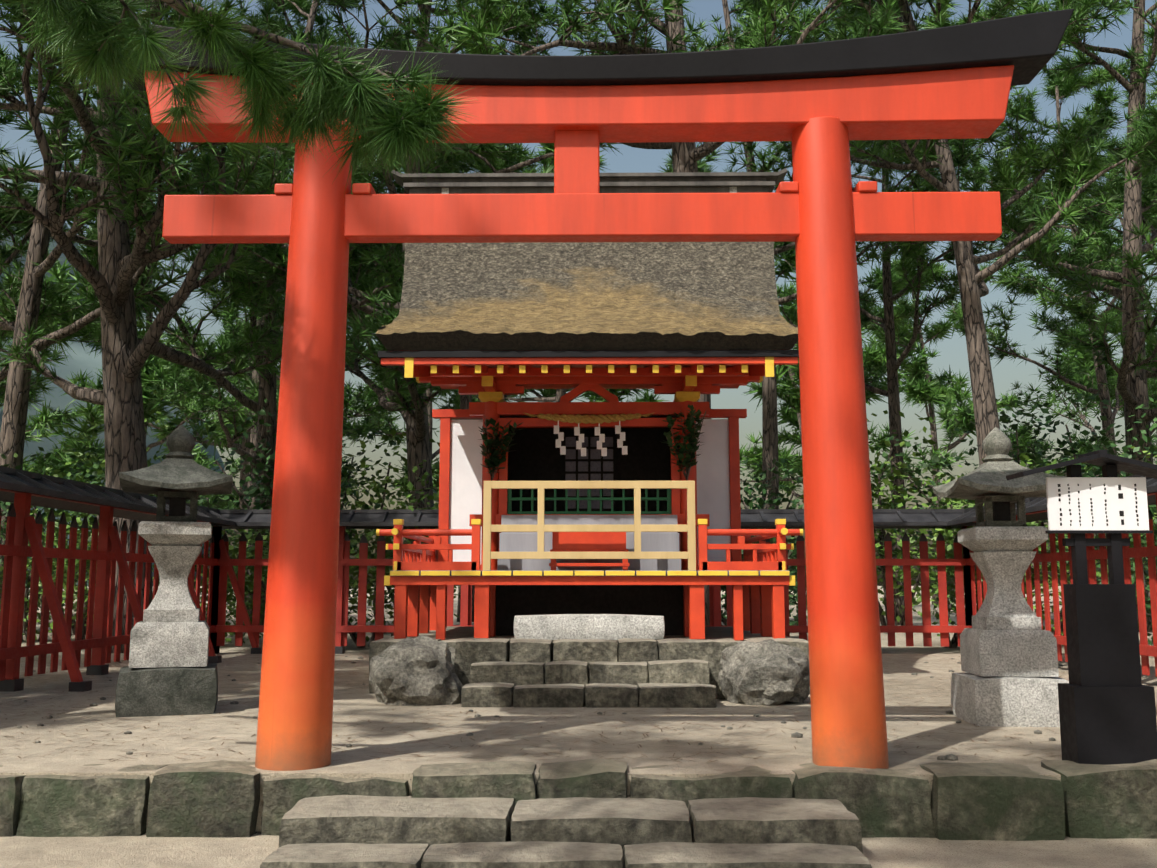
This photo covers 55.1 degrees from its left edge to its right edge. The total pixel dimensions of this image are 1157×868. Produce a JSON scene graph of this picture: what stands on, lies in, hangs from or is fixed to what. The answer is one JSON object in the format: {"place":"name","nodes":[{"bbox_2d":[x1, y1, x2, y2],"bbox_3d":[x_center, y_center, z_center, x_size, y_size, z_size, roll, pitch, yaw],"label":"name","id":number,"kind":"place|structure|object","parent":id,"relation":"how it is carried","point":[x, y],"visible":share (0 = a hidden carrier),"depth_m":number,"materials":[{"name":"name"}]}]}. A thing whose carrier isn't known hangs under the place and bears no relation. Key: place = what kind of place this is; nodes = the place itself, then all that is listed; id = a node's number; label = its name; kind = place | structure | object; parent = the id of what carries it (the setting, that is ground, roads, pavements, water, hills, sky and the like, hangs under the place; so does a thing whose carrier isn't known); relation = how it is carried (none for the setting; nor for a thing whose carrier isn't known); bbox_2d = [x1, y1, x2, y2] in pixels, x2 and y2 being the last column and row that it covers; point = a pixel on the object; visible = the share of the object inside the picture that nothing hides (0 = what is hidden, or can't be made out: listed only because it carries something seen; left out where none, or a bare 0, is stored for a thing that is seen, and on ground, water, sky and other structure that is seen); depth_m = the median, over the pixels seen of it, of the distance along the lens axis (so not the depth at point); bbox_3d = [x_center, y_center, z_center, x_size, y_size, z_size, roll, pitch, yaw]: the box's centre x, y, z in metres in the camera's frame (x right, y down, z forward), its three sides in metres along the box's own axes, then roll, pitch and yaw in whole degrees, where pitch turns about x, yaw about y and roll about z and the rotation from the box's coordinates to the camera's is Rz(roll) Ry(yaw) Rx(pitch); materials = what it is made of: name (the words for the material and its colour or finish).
{"place":"outdoors","nodes":[
{"label":"outdoors","id":0,"kind":"place"},
{"bbox_2d":[0,156,224,585],"bbox_3d":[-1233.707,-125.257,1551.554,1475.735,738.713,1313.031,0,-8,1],"label":"distant hill","id":1,"kind":"structure","parent":0,"point":[83,360],"depth_m":1419.54,"materials":[{"name":"green plant"}]},
{"bbox_2d":[5,0,477,192],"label":"pine bough","id":2,"kind":"object","parent":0,"point":[99,32],"visible":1,"depth_m":4.66,"materials":[{"name":"green plant"}]},
{"bbox_2d":[0,595,1156,831],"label":"terrace","id":3,"kind":"structure","parent":0,"point":[552,739],"depth_m":7.06,"materials":[{"name":"beige sand"}]},
{"bbox_2d":[0,454,56,598],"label":"shrub","id":4,"kind":"object","parent":3,"relation":"on","point":[4,506],"visible":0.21,"depth_m":15.32,"materials":[{"name":"green plant"}]},
{"bbox_2d":[0,190,67,273],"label":"pine tree grove","id":5,"kind":"object","parent":3,"relation":"on","point":[10,248],"visible":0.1,"depth_m":23.86,"materials":[{"name":"green plant"}]},
{"bbox_2d":[0,453,91,641],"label":"shrub","id":6,"kind":"object","parent":3,"relation":"on","point":[26,598],"visible":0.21,"depth_m":17.73,"materials":[{"name":"green plant"}]},
{"bbox_2d":[26,506,77,623],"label":"shrub","id":7,"kind":"object","parent":3,"relation":"on","point":[40,594],"depth_m":22.22,"materials":[{"name":"green plant"}]},
{"bbox_2d":[0,191,104,486],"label":"pine tree grove","id":8,"kind":"object","parent":3,"relation":"on","point":[43,421],"visible":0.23,"depth_m":44.40,"materials":[{"name":"green plant"}]},
{"bbox_2d":[25,445,104,634],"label":"shrub","id":9,"kind":"object","parent":3,"relation":"on","point":[94,475],"visible":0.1,"depth_m":20.43,"materials":[{"name":"green plant"}]},
{"bbox_2d":[0,43,171,426],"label":"pine tree grove","id":10,"kind":"object","parent":3,"relation":"on","point":[11,254],"visible":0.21,"depth_m":20.96,"materials":[{"name":"green plant"}]},
{"bbox_2d":[33,390,207,639],"bbox_3d":[-7.207,1.319,17.292,2.940,4.128,2.600,0,-8,1],"label":"shrub","id":11,"kind":"object","parent":3,"relation":"on","point":[77,478],"visible":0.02,"depth_m":17.19,"materials":[{"name":"green plant"}]},
{"bbox_2d":[13,188,247,482],"bbox_3d":[-14.181,-1.919,35.002,7.073,15.455,9.204,4,-9,-28],"label":"pine tree grove","id":12,"kind":"object","parent":3,"relation":"on","point":[153,368],"visible":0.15,"depth_m":34.07,"materials":[{"name":"green plant"}]},
{"bbox_2d":[0,466,262,691],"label":"fence","id":13,"kind":"object","parent":3,"relation":"on","point":[22,491],"visible":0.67,"depth_m":11.03,"materials":[{"name":"red wood"}]},
{"bbox_2d":[0,0,270,612],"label":"pine tree grove","id":14,"kind":"object","parent":3,"relation":"on","point":[13,425],"visible":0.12,"depth_m":18.07,"materials":[{"name":"green plant"}]},
{"bbox_2d":[59,152,279,543],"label":"pine tree grove","id":15,"kind":"object","parent":3,"relation":"on","point":[167,432],"visible":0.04,"depth_m":40.62,"materials":[{"name":"green plant"}]},
{"bbox_2d":[115,425,232,716],"bbox_3d":[-3.041,1.012,8.349,0.781,2.185,0.781,2,-8,-17],"label":"stone lantern","id":16,"kind":"object","parent":3,"relation":"on","point":[169,670],"visible":1,"depth_m":8.10,"materials":[{"name":"stone"}]},
{"bbox_2d":[0,0,406,653],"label":"pine tree","id":17,"kind":"object","parent":3,"relation":"on","point":[124,348],"visible":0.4,"depth_m":15.31,"materials":[{"name":"green plant"}]},
{"bbox_2d":[194,502,269,643],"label":"shrub","id":18,"kind":"object","parent":3,"relation":"on","point":[233,551],"visible":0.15,"depth_m":17.36,"materials":[{"name":"green plant"}]},
{"bbox_2d":[160,276,348,509],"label":"pine tree grove","id":19,"kind":"object","parent":3,"relation":"on","point":[193,453],"depth_m":47.46,"materials":[{"name":"green plant"}]},
{"bbox_2d":[146,143,378,617],"bbox_3d":[-8.445,-3.029,30.825,8.499,16.550,8.057,-6,-10,39],"label":"pine tree grove","id":20,"kind":"object","parent":3,"relation":"on","point":[202,401],"visible":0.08,"depth_m":28.50,"materials":[{"name":"green plant"}]},
{"bbox_2d":[186,433,355,621],"bbox_3d":[-6.516,1.945,22.230,3.501,4.222,4.014,4,-9,-30],"label":"shrub","id":21,"kind":"object","parent":3,"relation":"on","point":[265,479],"visible":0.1,"depth_m":21.91,"materials":[{"name":"green plant"}]},
{"bbox_2d":[61,0,486,624],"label":"pine tree","id":22,"kind":"object","parent":3,"relation":"on","point":[357,402],"visible":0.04,"depth_m":22.97,"materials":[{"name":"green plant"}]},
{"bbox_2d":[162,398,403,613],"bbox_3d":[-5.356,1.708,21.828,3.507,4.568,5.991,-3,-8,23],"label":"shrub","id":23,"kind":"object","parent":3,"relation":"on","point":[262,488],"visible":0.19,"depth_m":21.21,"materials":[{"name":"green plant"}]},
{"bbox_2d":[234,460,459,647],"bbox_3d":[-3.234,1.846,16.367,3.612,2.846,2.982,0,-8,1],"label":"shrub","id":24,"kind":"object","parent":3,"relation":"on","point":[388,555],"visible":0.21,"depth_m":16.37,"materials":[{"name":"green plant"}]},
{"bbox_2d":[265,419,460,632],"bbox_3d":[-3.782,1.734,21.419,3.935,4.420,4.127,-4,-9,28],"label":"shrub","id":25,"kind":"object","parent":3,"relation":"on","point":[393,432],"visible":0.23,"depth_m":20.04,"materials":[{"name":"green plant"}]},
{"bbox_2d":[341,292,530,508],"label":"tree","id":26,"kind":"object","parent":3,"relation":"on","point":[365,428],"visible":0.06,"depth_m":46.18,"materials":[{"name":"green plant"}]},
{"bbox_2d":[160,0,767,543],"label":"pine tree","id":27,"kind":"object","parent":3,"relation":"on","point":[410,398],"visible":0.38,"depth_m":18.37,"materials":[{"name":"green plant"}]},
{"bbox_2d":[367,25,594,621],"bbox_3d":[-2.749,-2.840,29.916,8.744,15.925,8.060,0,-8,1],"label":"pine tree grove","id":28,"kind":"object","parent":3,"relation":"on","point":[465,400],"visible":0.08,"depth_m":28.57,"materials":[{"name":"green plant"}]},
{"bbox_2d":[452,143,668,401],"bbox_3d":[-0.623,-2.631,39.218,7.552,17.998,10.099,2,-8,-17],"label":"pine tree grove","id":29,"kind":"object","parent":3,"relation":"on","point":[552,395],"visible":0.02,"depth_m":39.09,"materials":[{"name":"green plant"}]},
{"bbox_2d":[0,654,1156,762],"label":"ground litter","id":30,"kind":"object","parent":3,"relation":"on","point":[500,720],"visible":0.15,"depth_m":7.12,"materials":[{"name":"brown plant"}]},
{"bbox_2d":[17,656,1146,760],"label":"ground pebbles","id":31,"kind":"object","parent":3,"relation":"on","point":[951,757],"visible":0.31,"depth_m":7.27,"materials":[{"name":"stone"}]},
{"bbox_2d":[369,626,809,707],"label":"shrine stone steps","id":32,"kind":"structure","parent":3,"relation":"on","point":[665,672],"depth_m":8.76,"materials":[{"name":"grey stone"}]},
{"bbox_2d":[514,614,664,640],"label":"stone offering slab","id":33,"kind":"structure","parent":32,"relation":"on","point":[615,627],"depth_m":9.59,"materials":[{"name":"grey stone"}]},
{"bbox_2d":[369,636,809,705],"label":"boulders","id":34,"kind":"object","parent":3,"relation":"on","point":[415,671],"visible":0.77,"depth_m":8.62,"materials":[{"name":"grey stone"}]},
{"bbox_2d":[210,509,975,653],"bbox_3d":[0.163,1.999,14.992,10.500,1.955,0.760,0,-8,1],"label":"fence","id":35,"kind":"object","parent":3,"relation":"on","point":[750,519],"visible":0.29,"depth_m":14.95,"materials":[{"name":"red wood"}]},
{"bbox_2d":[119,9,1073,770],"bbox_3d":[0.002,-0.285,6.018,5.451,4.087,0.428,0,-8,1],"label":"torii","id":36,"kind":"object","parent":3,"relation":"on","point":[819,105],"visible":0.85,"depth_m":6.04,"materials":[{"name":"orange paint"}]},
{"bbox_2d":[395,0,961,625],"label":"pine tree","id":37,"kind":"object","parent":3,"relation":"on","point":[631,40],"visible":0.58,"depth_m":16.89,"materials":[{"name":"green plant"}]},
{"bbox_2d":[721,449,807,625],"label":"shrub","id":38,"kind":"object","parent":3,"relation":"on","point":[772,541],"visible":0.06,"depth_m":17.85,"materials":[{"name":"green plant"}]},
{"bbox_2d":[740,458,898,625],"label":"shrub","id":39,"kind":"object","parent":3,"relation":"on","point":[761,501],"visible":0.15,"depth_m":21.60,"materials":[{"name":"green plant"}]},
{"bbox_2d":[739,242,913,608],"bbox_3d":[7.395,-0.777,39.552,8.830,14.412,9.237,0,-8,1],"label":"pine tree grove","id":40,"kind":"object","parent":3,"relation":"on","point":[790,412],"visible":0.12,"depth_m":38.60,"materials":[{"name":"green plant"}]},
{"bbox_2d":[651,0,1029,543],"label":"pine tree","id":41,"kind":"object","parent":3,"relation":"on","point":[769,425],"visible":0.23,"depth_m":23.77,"materials":[{"name":"green plant"}]},
{"bbox_2d":[780,410,953,625],"bbox_3d":[5.818,1.706,21.922,3.591,4.588,3.054,0,-8,1],"label":"shrub","id":42,"kind":"object","parent":3,"relation":"on","point":[879,488],"visible":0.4,"depth_m":21.64,"materials":[{"name":"green plant"}]},
{"bbox_2d":[775,0,1063,624],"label":"pine tree","id":43,"kind":"object","parent":3,"relation":"on","point":[905,309],"visible":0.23,"depth_m":25.66,"materials":[{"name":"green plant"}]},
{"bbox_2d":[861,241,1025,604],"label":"pine tree grove","id":44,"kind":"object","parent":3,"relation":"on","point":[925,388],"visible":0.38,"depth_m":50.45,"materials":[{"name":"green plant"}]},
{"bbox_2d":[742,0,1156,465],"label":"pine tree","id":45,"kind":"object","parent":3,"relation":"on","point":[1084,161],"visible":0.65,"depth_m":19.04,"materials":[{"name":"green plant"}]},
{"bbox_2d":[868,395,1063,594],"bbox_3d":[7.606,1.701,21.633,4.128,4.549,3.540,-7,-10,42],"label":"shrub","id":46,"kind":"object","parent":3,"relation":"on","point":[935,459],"visible":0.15,"depth_m":21.26,"materials":[{"name":"green plant"}]},
{"bbox_2d":[895,456,1058,647],"bbox_3d":[5.998,1.761,16.012,2.518,2.924,2.746,0,-8,1],"label":"shrub","id":47,"kind":"object","parent":3,"relation":"on","point":[953,642],"visible":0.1,"depth_m":16.16,"materials":[{"name":"green plant"}]},
{"bbox_2d":[932,427,1068,726],"bbox_3d":[2.962,0.977,7.732,0.743,2.074,0.743,-1,-8,5],"label":"stone lantern","id":48,"kind":"object","parent":3,"relation":"on","point":[1009,677],"visible":0.98,"depth_m":7.53,"materials":[{"name":"stone"}]},
{"bbox_2d":[899,446,1156,635],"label":"shrub","id":49,"kind":"object","parent":3,"relation":"on","point":[940,474],"visible":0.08,"depth_m":16.52,"materials":[{"name":"green plant"}]},
{"bbox_2d":[926,49,1156,476],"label":"pine tree grove","id":50,"kind":"object","parent":3,"relation":"on","point":[1057,89],"visible":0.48,"depth_m":30.89,"materials":[{"name":"green plant"}]},
{"bbox_2d":[935,475,1156,676],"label":"fence","id":51,"kind":"object","parent":3,"relation":"on","point":[1036,508],"visible":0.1,"depth_m":11.93,"materials":[{"name":"red wood"}]},
{"bbox_2d":[953,382,1156,599],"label":"shrub","id":52,"kind":"object","parent":3,"relation":"on","point":[1073,448],"visible":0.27,"depth_m":21.50,"materials":[{"name":"green plant"}]},
{"bbox_2d":[954,0,1156,632],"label":"pine tree grove","id":53,"kind":"object","parent":3,"relation":"on","point":[1076,270],"visible":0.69,"depth_m":22.61,"materials":[{"name":"green plant"}]},
{"bbox_2d":[1006,450,1156,764],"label":"notice board","id":54,"kind":"object","parent":3,"relation":"on","point":[1107,708],"visible":0.98,"depth_m":5.75,"materials":[{"name":"black paint"}]},
{"bbox_2d":[1048,173,1156,476],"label":"pine tree grove","id":55,"kind":"object","parent":3,"relation":"on","point":[1081,360],"visible":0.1,"depth_m":37.10,"materials":[{"name":"green plant"}]},
{"bbox_2d":[1065,397,1156,645],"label":"shrub","id":56,"kind":"object","parent":3,"relation":"on","point":[1150,449],"visible":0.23,"depth_m":14.62,"materials":[{"name":"green plant"}]},
{"bbox_2d":[1097,473,1156,635],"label":"shrub","id":57,"kind":"object","parent":3,"relation":"on","point":[1133,576],"visible":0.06,"depth_m":17.16,"materials":[{"name":"green plant"}]},
{"bbox_2d":[0,586,1156,867],"bbox_3d":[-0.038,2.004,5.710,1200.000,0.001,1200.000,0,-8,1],"label":"ground","id":58,"kind":"structure","parent":0,"point":[256,850],"depth_m":5.09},
{"bbox_2d":[260,795,871,867],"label":"front steps","id":59,"kind":"structure","parent":58,"relation":"on","point":[347,831],"depth_m":4.93,"materials":[{"name":"stone"}]},
{"bbox_2d":[0,759,1156,840],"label":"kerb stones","id":60,"kind":"object","parent":58,"relation":"on","point":[968,801],"visible":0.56,"depth_m":5.41,"materials":[{"name":"grey stone"}]},
{"bbox_2d":[0,0,1156,585],"label":"sky","id":61,"kind":"structure","parent":0,"point":[953,352],"materials":[{"name":"blue"}]},
{"bbox_2d":[376,350,802,639],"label":"shrine building","id":62,"kind":"structure","parent":0,"point":[539,524],"depth_m":10.84,"materials":[{"name":"red wood"}]},
{"bbox_2d":[375,168,797,388],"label":"roof","id":63,"kind":"structure","parent":62,"relation":"attached to","point":[530,296],"depth_m":11.25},
{"bbox_2d":[525,412,654,455],"bbox_3d":[0.107,0.002,11.084,1.322,0.446,0.098,0,-8,1],"label":"shimenawa rope","id":64,"kind":"object","parent":62,"relation":"attached to","point":[578,419],"visible":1,"depth_m":11.07,"materials":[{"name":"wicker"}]},
{"bbox_2d":[479,404,705,480],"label":"sakaki sprigs","id":65,"kind":"object","parent":62,"relation":"attached to","point":[494,460],"visible":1,"depth_m":10.92,"materials":[{"name":"green plant"}]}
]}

